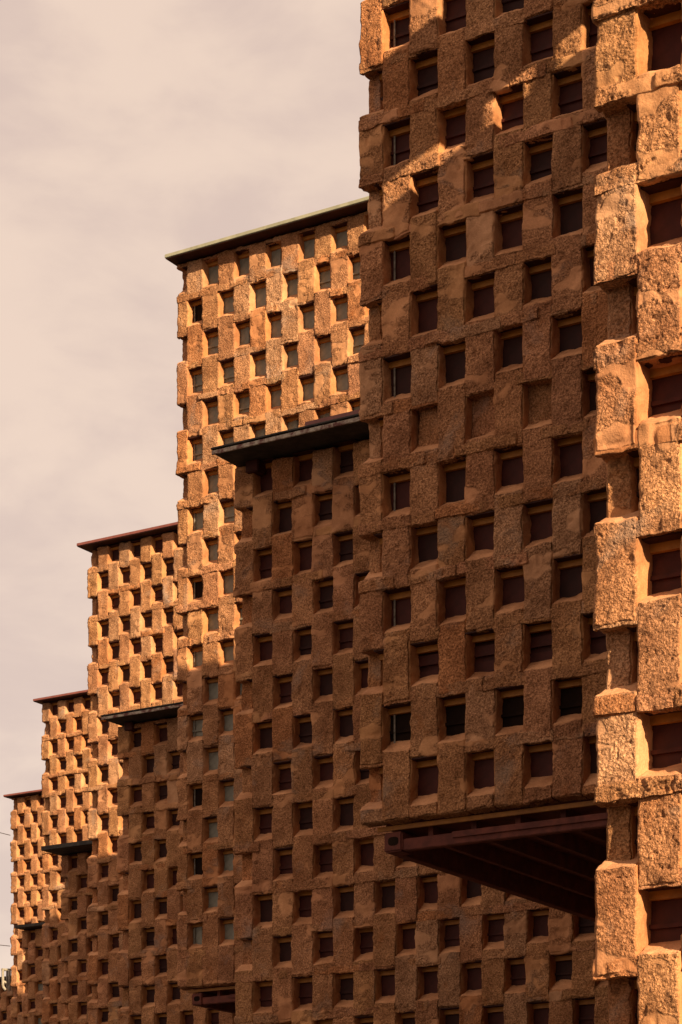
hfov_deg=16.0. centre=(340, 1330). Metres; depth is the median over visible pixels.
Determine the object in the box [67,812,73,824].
window
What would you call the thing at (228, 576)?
window
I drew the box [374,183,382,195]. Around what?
window
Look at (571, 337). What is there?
window
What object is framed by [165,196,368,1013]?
stepped tower
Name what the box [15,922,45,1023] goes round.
stepped tower
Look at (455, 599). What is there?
window
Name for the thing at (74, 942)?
window
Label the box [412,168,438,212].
window
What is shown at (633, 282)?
window
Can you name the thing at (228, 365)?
window
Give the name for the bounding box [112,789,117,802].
window
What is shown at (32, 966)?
window
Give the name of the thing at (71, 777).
window
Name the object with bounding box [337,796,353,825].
window
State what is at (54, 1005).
window
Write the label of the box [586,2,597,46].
window
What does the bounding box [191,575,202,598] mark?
window
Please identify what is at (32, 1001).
window
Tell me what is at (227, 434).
window
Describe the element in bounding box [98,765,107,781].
window
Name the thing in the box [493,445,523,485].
window
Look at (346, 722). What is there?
window
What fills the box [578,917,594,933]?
window
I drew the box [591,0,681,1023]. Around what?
stepped tower
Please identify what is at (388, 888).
window
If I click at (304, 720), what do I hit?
window
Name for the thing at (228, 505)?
window
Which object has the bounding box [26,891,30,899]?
window
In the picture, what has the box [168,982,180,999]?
window
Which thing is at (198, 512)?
window
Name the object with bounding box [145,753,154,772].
window
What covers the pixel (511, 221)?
window
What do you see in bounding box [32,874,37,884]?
window
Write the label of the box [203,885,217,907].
window
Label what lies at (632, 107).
window
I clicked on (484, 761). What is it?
window
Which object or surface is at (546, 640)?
window
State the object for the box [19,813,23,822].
window
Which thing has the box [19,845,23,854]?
window
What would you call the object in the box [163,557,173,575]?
window
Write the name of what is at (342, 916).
stepped tower
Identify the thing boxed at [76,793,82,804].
window
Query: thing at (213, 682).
window
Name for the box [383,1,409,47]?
window
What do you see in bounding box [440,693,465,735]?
window
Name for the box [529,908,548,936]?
window
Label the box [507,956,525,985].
window
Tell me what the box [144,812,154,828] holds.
window
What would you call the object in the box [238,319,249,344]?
window
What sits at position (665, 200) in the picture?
window
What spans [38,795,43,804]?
window
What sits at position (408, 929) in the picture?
window
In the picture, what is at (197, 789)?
window
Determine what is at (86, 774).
window
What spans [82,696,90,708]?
window
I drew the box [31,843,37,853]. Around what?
window
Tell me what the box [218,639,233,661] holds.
window
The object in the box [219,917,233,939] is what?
window
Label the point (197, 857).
window
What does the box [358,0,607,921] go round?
stepped tower
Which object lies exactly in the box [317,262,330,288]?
window
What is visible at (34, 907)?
window
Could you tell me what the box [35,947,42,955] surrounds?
window
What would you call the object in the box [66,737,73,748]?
window
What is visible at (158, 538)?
window
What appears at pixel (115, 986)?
window
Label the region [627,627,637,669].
window
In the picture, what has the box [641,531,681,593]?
window
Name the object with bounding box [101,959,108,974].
window
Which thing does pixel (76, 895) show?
stepped tower
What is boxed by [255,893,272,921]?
window
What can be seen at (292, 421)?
window
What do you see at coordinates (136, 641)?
window
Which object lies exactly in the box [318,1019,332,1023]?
window
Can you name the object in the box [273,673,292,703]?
window
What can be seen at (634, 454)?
window
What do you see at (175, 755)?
window
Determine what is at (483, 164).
window
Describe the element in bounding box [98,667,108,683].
window
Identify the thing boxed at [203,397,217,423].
window
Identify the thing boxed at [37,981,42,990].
window
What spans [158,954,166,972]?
window
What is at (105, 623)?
window
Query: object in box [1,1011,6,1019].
window
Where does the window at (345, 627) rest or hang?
in the stepped tower at (342, 916)
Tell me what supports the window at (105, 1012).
in the stepped tower at (135, 628)
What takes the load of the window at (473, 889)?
in the stepped tower at (342, 916)
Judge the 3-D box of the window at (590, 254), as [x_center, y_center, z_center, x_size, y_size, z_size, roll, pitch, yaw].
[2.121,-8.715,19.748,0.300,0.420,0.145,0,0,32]
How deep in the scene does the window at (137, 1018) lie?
42.32 m
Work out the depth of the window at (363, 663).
27.46 m
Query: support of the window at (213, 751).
in the stepped tower at (272, 325)
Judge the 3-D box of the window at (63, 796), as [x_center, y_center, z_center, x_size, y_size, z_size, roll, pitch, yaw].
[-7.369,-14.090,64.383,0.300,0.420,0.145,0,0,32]
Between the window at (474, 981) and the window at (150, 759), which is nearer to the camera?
the window at (474, 981)
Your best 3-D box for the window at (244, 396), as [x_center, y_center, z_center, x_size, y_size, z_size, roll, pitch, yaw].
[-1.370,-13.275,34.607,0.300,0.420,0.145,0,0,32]
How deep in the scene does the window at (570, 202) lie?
19.94 m
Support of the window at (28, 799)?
in the stepped tower at (27, 842)
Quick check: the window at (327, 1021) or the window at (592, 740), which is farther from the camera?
the window at (327, 1021)
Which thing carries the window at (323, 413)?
in the stepped tower at (272, 325)
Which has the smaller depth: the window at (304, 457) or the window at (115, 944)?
the window at (304, 457)
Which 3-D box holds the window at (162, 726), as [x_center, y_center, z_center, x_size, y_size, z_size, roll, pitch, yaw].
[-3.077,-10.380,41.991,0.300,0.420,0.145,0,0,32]
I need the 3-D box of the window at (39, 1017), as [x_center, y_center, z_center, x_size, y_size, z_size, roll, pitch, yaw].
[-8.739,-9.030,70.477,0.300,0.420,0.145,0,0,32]
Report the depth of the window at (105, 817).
50.16 m
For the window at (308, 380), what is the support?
in the stepped tower at (272, 325)
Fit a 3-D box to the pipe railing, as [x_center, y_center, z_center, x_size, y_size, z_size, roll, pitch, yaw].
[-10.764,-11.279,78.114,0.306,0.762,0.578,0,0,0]
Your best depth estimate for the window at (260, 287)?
34.52 m
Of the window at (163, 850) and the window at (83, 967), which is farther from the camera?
the window at (83, 967)
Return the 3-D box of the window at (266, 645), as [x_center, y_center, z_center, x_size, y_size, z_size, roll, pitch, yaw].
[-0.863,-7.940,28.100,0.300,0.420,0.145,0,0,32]
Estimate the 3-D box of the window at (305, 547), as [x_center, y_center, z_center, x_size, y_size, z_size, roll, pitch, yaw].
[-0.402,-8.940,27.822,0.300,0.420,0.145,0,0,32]
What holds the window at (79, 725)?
in the stepped tower at (66, 751)
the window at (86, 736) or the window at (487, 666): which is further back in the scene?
the window at (86, 736)
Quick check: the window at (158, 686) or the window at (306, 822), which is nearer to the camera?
the window at (306, 822)
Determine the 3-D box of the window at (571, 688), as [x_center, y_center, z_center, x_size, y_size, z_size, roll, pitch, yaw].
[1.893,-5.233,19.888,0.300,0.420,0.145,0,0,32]
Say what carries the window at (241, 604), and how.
in the stepped tower at (272, 325)
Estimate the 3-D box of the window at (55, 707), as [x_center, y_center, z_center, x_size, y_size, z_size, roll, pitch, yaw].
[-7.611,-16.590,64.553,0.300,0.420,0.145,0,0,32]
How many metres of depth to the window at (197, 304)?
35.09 m
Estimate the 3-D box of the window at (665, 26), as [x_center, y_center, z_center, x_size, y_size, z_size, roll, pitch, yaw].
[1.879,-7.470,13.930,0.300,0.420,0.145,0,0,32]
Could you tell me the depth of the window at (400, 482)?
20.80 m
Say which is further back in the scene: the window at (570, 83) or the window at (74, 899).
the window at (74, 899)
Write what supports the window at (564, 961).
in the stepped tower at (342, 916)
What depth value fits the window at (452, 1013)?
26.85 m
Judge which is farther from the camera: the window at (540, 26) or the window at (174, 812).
the window at (174, 812)
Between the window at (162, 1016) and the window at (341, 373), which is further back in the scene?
the window at (162, 1016)
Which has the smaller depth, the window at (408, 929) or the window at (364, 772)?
the window at (408, 929)
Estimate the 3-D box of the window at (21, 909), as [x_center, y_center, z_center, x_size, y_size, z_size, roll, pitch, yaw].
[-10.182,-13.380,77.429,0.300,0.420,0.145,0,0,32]
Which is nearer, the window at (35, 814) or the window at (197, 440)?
the window at (197, 440)
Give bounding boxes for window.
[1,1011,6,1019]
[18,876,24,885]
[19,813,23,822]
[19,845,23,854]
[19,908,23,916]
[24,796,30,805]
[24,827,30,837]
[25,859,30,868]
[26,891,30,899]
[28,929,35,939]
[28,964,34,974]
[28,999,35,1008]
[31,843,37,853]
[32,811,37,822]
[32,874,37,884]
[32,906,37,915]
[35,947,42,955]
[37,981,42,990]
[37,1016,41,1023]
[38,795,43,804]
[49,701,57,714]
[50,890,57,901]
[51,815,57,827]
[51,927,57,939]
[51,965,57,976]
[52,739,57,752]
[52,778,57,789]
[52,854,57,864]
[52,1003,57,1013]
[57,757,65,769]
[59,719,65,731]
[60,794,65,807]
[60,833,65,843]
[66,698,73,711]
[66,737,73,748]
[66,774,74,785]
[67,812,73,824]
[68,854,77,867]
[68,981,77,995]
[69,897,77,909]
[69,939,77,951]
[74,755,81,766]
[74,830,81,840]
[76,716,81,729]
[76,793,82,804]
[77,959,86,971]
[78,1002,86,1014]
[79,875,86,887]
[80,917,86,928]
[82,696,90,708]
[82,734,90,745]
[83,810,87,823]
[85,773,88,783]
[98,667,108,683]
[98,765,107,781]
[99,571,108,587]
[99,619,108,636]
[99,1007,108,1021]
[100,718,108,733]
[100,813,108,829]
[101,863,108,877]
[101,911,107,924]
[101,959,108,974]
[108,544,118,560]
[108,593,118,608]
[108,982,119,996]
[109,640,118,658]
[109,690,119,706]
[109,836,118,851]
[110,738,117,754]
[111,884,118,900]
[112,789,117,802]
[112,934,118,948]
[120,567,129,582]
[120,615,129,630]
[121,664,129,680]
[129,785,141,801]
[129,842,141,860]
[130,539,140,556]
[130,637,140,653]
[130,687,140,703]
[130,1015,141,1023]
[131,588,140,605]
[132,958,141,976]
[133,727,141,746]
[133,900,141,917]
[141,562,151,578]
[141,611,151,626]
[142,870,153,888]
[143,660,151,677]
[143,927,154,945]
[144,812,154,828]
[144,985,154,1002]
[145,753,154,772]
[151,534,162,552]
[151,584,162,600]
[152,682,161,698]
[154,635,162,651]
[154,722,167,741]
[155,839,166,857]
[155,897,166,913]
[157,781,167,799]
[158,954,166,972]
[158,1013,166,1023]
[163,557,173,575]
[163,656,172,672]
[165,607,173,622]
[168,750,179,768]
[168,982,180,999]
[169,809,179,824]
[171,925,176,943]
[172,867,177,884]
[173,629,183,637]
[177,682,182,695]
[183,1010,193,1023]
[187,435,201,460]
[187,712,202,736]
[188,644,202,666]
[189,852,202,874]
[190,297,201,322]
[190,366,202,392]
[191,505,202,530]
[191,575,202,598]
[192,782,202,806]
[192,922,202,943]
[202,677,217,699]
[203,327,217,354]
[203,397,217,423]
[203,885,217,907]
[204,259,217,284]
[204,537,217,560]
[204,816,217,837]
[206,608,217,629]
[206,745,218,769]
[207,466,217,492]
[208,1009,218,1023]
[218,289,233,312]
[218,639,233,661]
[219,357,233,382]
[219,498,233,522]
[219,779,233,800]
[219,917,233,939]
[220,429,232,444]
[220,708,232,730]
[221,848,233,870]
[223,569,232,592]
[235,249,248,275]
[235,602,242,624]
[237,389,248,412]
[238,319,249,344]
[246,506,252,514]
[250,350,265,375]
[250,423,264,436]
[252,633,272,660]
[252,806,272,833]
[253,279,265,307]
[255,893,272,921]
[256,719,272,748]
[257,547,271,578]
[258,979,272,1006]
[260,458,275,492]
[266,241,280,266]
[267,312,281,337]
[269,384,280,407]
[273,586,291,613]
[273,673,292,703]
[273,760,291,789]
[273,935,291,961]
[274,500,291,532]
[275,847,292,873]
[285,341,297,366]
[285,415,298,429]
[286,273,297,296]
[292,449,315,481]
[292,975,312,1004]
[293,539,311,570]
[293,714,311,742]
[296,625,311,654]
[296,801,312,829]
[298,374,313,400]
[298,891,311,916]
[299,230,314,258]
[299,301,313,327]
[314,754,333,780]
[315,334,331,360]
[315,490,332,520]
[316,576,332,608]
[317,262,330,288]
[317,668,332,695]
[318,408,329,417]
[318,844,332,872]
[318,931,333,957]
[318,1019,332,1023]
[332,221,347,248]
[332,365,347,390]
[332,439,357,473]
[333,294,346,320]
[333,706,352,736]
[334,530,352,561]
[334,619,352,649]
[336,885,353,911]
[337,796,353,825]
[339,972,353,999]
[348,325,364,353]
[350,398,359,409]
[352,253,359,278]
[353,659,367,687]
[355,571,369,581]
[355,1015,373,1023]
[358,749,368,779]
[359,838,373,865]
[359,927,372,953]
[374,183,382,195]
[374,533,382,544]
[374,649,383,669]
[375,68,383,108]
[376,299,381,311]
[376,968,394,995]
[378,417,382,426]
[378,766,382,773]
[380,880,394,907]
[382,117,409,164]
[382,702,410,742]
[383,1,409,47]
[383,235,410,280]
[383,352,411,396]
[383,469,409,510]
[383,586,411,625]
[399,1011,414,1023]
[400,921,415,948]
[410,639,438,677]
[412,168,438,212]
[412,756,438,795]
[413,48,438,95]
[413,284,437,332]
[415,520,437,562]
[419,874,437,902]
[421,964,439,993]
[437,341,465,382]
[438,1007,458,1023]
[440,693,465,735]
[441,220,466,261]
[443,104,466,147]
[443,917,459,947]
[444,455,465,502]
[444,576,465,618]
[445,0,465,32]
[464,960,481,989]
[465,510,493,550]
[465,628,494,672]
[467,33,494,82]
[467,880,481,897]
[468,271,494,317]
[469,151,493,197]
[471,749,494,788]
[482,1004,503,1023]
[487,913,504,941]
[493,84,522,130]
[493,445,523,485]
[494,203,522,249]
[494,685,523,726]
[495,566,524,605]
[500,326,522,367]
[501,0,523,12]
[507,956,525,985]
[524,256,551,299]
[524,498,554,542]
[525,11,552,61]
[525,134,552,180]
[525,741,552,776]
[526,621,552,662]
[528,1001,548,1023]
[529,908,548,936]
[551,66,582,114]
[551,952,571,981]
[552,309,582,352]
[554,186,582,234]
[554,553,582,597]
[555,677,582,716]
[558,435,582,477]
[572,997,594,1023]
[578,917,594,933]
[583,119,606,166]
[583,613,606,653]
[584,368,596,410]
[584,733,596,773]
[585,244,594,285]
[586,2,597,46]
[586,487,606,530]
[627,104,638,161]
[627,277,637,297]
[627,450,639,503]
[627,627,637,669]
[627,977,637,1023]
[628,802,637,852]
[640,177,681,244]
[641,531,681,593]
[643,2,681,70]
[644,355,681,415]
[644,710,681,767]
[644,886,681,943]
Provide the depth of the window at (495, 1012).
26.57 m
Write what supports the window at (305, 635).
in the stepped tower at (342, 916)
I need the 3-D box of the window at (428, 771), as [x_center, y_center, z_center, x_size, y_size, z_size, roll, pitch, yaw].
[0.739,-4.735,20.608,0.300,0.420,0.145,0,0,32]
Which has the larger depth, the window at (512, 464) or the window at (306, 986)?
the window at (306, 986)
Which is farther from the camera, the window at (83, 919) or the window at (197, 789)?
the window at (83, 919)
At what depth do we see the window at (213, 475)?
34.96 m
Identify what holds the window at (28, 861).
in the stepped tower at (27, 842)
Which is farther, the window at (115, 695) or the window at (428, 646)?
the window at (115, 695)
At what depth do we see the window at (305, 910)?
27.88 m
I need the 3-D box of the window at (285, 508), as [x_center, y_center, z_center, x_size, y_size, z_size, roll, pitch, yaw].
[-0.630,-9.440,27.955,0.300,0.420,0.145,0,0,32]
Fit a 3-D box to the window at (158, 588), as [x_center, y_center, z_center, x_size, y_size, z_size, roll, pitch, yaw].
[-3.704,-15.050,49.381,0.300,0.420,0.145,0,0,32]
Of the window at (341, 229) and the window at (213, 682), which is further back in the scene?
the window at (213, 682)
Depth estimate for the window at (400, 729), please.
20.80 m
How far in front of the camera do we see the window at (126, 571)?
49.87 m
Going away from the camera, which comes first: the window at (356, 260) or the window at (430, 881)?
the window at (430, 881)
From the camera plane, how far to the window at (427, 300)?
20.66 m
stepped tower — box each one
[0,976,13,1023]
[3,789,45,1023]
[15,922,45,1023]
[33,690,92,1023]
[41,840,92,1023]
[77,522,183,1023]
[100,702,235,1023]
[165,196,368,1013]
[211,409,608,1023]
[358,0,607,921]
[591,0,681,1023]
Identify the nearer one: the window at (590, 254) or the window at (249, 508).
the window at (590, 254)
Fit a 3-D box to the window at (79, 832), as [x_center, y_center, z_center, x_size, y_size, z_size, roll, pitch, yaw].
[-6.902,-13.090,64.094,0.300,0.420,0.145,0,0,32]
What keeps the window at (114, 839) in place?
in the stepped tower at (135, 628)
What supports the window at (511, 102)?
in the stepped tower at (482, 470)
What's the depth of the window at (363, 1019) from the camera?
27.41 m
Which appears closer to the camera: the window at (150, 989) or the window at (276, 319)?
the window at (276, 319)
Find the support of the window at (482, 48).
in the stepped tower at (482, 470)
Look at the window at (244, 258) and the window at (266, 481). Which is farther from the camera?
the window at (244, 258)
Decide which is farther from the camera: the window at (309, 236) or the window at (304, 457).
the window at (309, 236)
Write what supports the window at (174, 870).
in the stepped tower at (150, 897)
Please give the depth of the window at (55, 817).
64.60 m
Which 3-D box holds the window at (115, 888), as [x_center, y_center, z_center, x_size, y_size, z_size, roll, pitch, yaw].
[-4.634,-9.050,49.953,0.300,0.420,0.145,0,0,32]
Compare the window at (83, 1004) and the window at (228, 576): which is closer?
the window at (228, 576)
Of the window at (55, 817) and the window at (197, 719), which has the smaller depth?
the window at (197, 719)
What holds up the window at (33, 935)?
in the stepped tower at (33, 996)
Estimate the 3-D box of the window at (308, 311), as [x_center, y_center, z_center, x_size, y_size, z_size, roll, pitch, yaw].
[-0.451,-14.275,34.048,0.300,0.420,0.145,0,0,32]
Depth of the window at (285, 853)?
28.01 m
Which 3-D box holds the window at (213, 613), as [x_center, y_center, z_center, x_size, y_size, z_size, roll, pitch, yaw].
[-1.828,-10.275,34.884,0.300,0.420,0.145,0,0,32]
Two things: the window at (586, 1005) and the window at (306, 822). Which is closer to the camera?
the window at (586, 1005)
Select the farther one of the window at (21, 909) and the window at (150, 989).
the window at (21, 909)
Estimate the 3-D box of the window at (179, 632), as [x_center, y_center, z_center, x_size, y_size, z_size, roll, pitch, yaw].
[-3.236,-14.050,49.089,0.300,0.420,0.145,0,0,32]
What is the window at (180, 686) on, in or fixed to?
in the stepped tower at (135, 628)
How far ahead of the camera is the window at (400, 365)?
20.79 m
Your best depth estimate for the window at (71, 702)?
64.30 m
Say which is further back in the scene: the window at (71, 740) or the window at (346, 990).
the window at (71, 740)
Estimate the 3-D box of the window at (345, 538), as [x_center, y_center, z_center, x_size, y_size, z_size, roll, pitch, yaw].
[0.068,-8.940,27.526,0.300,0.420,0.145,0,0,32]
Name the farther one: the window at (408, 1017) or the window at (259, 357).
the window at (259, 357)
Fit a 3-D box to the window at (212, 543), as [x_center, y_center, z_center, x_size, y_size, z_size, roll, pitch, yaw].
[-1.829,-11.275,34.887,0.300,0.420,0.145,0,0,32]
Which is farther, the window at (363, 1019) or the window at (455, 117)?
the window at (363, 1019)
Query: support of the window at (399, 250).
in the stepped tower at (482, 470)
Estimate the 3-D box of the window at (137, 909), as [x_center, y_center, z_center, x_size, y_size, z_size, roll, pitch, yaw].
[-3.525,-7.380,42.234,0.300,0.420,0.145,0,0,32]
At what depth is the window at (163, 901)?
42.03 m
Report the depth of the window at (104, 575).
50.16 m
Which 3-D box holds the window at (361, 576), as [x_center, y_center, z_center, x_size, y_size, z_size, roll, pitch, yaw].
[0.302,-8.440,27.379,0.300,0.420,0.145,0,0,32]
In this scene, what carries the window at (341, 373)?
in the stepped tower at (272, 325)
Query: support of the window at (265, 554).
in the stepped tower at (342, 916)
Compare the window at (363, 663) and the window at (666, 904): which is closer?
the window at (666, 904)
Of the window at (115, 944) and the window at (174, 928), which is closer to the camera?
the window at (174, 928)
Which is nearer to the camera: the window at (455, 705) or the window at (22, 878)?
the window at (455, 705)
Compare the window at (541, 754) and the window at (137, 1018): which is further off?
the window at (137, 1018)
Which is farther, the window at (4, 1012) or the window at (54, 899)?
the window at (4, 1012)
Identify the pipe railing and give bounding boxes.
[1,968,10,990]
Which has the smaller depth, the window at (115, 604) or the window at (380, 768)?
the window at (380, 768)
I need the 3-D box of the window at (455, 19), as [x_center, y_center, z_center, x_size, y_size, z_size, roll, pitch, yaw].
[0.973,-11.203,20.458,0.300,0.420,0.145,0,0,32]
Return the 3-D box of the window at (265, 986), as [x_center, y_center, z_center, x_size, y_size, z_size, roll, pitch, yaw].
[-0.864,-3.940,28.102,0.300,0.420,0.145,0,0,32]
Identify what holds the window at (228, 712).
in the stepped tower at (272, 325)
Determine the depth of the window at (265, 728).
28.17 m
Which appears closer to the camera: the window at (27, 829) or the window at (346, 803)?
the window at (346, 803)
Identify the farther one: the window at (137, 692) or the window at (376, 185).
the window at (137, 692)
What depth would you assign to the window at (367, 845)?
27.45 m
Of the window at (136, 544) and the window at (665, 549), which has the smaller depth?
the window at (665, 549)
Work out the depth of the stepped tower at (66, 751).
64.40 m
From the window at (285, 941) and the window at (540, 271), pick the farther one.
the window at (285, 941)
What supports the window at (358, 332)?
in the stepped tower at (272, 325)
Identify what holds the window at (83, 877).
in the stepped tower at (76, 895)
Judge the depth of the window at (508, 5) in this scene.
20.24 m
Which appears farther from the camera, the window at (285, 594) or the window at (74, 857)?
the window at (74, 857)
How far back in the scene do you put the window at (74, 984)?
57.54 m
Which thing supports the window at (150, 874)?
in the stepped tower at (150, 897)
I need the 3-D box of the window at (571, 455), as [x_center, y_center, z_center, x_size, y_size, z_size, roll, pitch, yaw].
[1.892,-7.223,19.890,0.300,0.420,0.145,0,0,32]
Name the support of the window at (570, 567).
in the stepped tower at (482, 470)
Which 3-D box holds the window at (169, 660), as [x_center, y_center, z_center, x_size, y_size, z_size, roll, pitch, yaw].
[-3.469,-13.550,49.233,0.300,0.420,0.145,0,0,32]
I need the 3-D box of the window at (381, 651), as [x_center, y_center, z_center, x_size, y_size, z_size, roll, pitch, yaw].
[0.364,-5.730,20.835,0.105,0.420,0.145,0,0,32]
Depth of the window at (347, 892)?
27.58 m
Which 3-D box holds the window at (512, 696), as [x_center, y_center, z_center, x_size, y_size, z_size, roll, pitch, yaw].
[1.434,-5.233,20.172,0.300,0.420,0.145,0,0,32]
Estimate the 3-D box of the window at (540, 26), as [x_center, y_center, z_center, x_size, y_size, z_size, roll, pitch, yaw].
[1.661,-10.705,20.034,0.300,0.420,0.145,0,0,32]
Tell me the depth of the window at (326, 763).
27.72 m
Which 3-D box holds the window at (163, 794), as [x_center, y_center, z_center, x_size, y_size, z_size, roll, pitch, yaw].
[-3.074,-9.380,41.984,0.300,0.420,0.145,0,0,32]
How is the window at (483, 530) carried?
in the stepped tower at (482, 470)
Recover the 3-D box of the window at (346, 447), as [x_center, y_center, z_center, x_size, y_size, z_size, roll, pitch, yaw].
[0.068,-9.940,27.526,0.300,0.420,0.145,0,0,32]
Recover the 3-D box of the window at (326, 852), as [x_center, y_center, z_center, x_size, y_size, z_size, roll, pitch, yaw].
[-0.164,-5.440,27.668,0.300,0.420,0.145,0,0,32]
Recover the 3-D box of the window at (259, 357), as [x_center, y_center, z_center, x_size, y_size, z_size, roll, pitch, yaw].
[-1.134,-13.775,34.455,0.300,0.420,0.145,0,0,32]
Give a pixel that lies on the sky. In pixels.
(134, 133)
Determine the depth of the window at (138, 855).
42.32 m
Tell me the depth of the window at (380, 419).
20.87 m
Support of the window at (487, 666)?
in the stepped tower at (482, 470)
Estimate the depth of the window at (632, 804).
14.07 m
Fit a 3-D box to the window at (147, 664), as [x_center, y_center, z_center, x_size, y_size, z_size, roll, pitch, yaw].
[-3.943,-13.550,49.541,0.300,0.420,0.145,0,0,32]
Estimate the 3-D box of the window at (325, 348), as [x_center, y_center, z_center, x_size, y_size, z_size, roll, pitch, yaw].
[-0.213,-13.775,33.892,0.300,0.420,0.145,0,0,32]
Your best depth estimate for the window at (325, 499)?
27.72 m
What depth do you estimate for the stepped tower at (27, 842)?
77.32 m
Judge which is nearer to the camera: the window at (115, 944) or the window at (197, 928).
the window at (197, 928)
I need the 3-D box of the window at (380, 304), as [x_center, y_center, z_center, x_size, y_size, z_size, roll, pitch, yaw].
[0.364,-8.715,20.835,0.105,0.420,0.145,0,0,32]
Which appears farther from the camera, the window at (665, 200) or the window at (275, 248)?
the window at (275, 248)
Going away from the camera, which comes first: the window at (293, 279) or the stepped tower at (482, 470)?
the stepped tower at (482, 470)
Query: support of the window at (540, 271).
in the stepped tower at (482, 470)
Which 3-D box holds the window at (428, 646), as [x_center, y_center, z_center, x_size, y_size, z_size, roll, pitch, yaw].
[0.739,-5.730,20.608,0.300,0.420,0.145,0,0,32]
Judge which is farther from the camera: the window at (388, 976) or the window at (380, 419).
the window at (388, 976)
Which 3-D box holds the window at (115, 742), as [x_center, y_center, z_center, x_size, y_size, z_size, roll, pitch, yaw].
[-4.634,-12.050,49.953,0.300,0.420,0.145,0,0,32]
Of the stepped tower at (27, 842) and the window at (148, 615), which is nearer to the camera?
the window at (148, 615)
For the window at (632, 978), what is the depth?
14.07 m
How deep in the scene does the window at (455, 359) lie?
20.52 m
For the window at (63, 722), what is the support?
in the stepped tower at (66, 751)
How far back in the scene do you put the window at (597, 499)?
19.82 m
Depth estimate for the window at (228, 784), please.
34.81 m
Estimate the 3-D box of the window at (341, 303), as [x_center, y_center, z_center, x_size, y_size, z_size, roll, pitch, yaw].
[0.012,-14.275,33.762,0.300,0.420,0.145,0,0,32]
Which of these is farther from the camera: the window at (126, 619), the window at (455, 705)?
the window at (126, 619)
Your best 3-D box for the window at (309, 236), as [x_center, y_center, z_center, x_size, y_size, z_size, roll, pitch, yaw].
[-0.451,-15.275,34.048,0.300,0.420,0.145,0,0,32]
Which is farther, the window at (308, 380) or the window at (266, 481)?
the window at (308, 380)
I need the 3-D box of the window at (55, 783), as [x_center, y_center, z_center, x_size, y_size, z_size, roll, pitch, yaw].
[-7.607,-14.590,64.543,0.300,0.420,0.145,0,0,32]
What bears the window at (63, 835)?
in the stepped tower at (66, 751)
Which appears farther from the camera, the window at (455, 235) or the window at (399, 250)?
the window at (399, 250)
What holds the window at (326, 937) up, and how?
in the stepped tower at (342, 916)
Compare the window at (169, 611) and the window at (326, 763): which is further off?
the window at (169, 611)
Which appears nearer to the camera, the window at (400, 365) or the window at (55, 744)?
the window at (400, 365)
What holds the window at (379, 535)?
in the stepped tower at (482, 470)
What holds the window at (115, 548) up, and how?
in the stepped tower at (135, 628)
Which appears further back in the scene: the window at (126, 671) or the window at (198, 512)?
the window at (126, 671)
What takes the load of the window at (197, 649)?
in the stepped tower at (272, 325)
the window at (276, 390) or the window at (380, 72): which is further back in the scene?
the window at (276, 390)
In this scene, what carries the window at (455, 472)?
in the stepped tower at (482, 470)
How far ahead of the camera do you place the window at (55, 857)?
64.60 m
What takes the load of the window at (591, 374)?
in the stepped tower at (482, 470)
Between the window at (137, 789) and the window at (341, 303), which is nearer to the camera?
the window at (341, 303)
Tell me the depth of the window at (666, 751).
13.99 m
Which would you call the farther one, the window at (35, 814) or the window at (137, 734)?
the window at (35, 814)
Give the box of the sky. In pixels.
[0,0,369,976]
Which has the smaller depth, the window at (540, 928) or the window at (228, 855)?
the window at (540, 928)
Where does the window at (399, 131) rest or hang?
in the stepped tower at (482, 470)
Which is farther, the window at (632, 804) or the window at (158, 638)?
the window at (158, 638)
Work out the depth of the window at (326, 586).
27.72 m
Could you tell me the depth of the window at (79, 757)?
64.16 m
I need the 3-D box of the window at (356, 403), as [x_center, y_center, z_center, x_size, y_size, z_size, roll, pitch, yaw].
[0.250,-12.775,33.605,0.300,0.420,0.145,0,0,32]
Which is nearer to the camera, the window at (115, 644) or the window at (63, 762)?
the window at (115, 644)
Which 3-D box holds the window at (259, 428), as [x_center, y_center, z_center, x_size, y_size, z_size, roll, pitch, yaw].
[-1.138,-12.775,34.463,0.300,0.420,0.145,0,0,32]
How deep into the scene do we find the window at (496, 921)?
26.58 m
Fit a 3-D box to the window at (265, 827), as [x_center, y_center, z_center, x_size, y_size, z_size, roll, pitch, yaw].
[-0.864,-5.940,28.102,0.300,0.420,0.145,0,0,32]
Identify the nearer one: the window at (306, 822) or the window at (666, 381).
the window at (666, 381)
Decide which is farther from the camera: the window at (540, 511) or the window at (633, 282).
the window at (540, 511)
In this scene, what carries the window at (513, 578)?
in the stepped tower at (482, 470)
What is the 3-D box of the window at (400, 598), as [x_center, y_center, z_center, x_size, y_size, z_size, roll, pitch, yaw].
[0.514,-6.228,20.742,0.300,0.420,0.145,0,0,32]
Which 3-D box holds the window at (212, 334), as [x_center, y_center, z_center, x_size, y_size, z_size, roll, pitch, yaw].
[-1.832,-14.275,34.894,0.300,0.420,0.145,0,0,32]
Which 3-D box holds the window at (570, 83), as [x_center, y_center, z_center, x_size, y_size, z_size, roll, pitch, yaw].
[1.893,-10.208,19.888,0.300,0.420,0.145,0,0,32]
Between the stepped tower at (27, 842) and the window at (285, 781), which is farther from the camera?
the stepped tower at (27, 842)
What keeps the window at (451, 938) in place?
in the stepped tower at (342, 916)
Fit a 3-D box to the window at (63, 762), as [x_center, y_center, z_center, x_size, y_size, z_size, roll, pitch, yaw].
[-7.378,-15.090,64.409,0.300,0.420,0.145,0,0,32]
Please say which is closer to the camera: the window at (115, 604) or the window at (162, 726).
the window at (162, 726)
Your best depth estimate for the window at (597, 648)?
19.83 m
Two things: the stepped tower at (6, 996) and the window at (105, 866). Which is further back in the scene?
the stepped tower at (6, 996)
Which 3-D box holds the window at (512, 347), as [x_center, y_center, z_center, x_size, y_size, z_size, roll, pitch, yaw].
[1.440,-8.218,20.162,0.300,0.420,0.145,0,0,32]
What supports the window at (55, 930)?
in the stepped tower at (66, 751)
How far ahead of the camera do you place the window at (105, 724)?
50.17 m

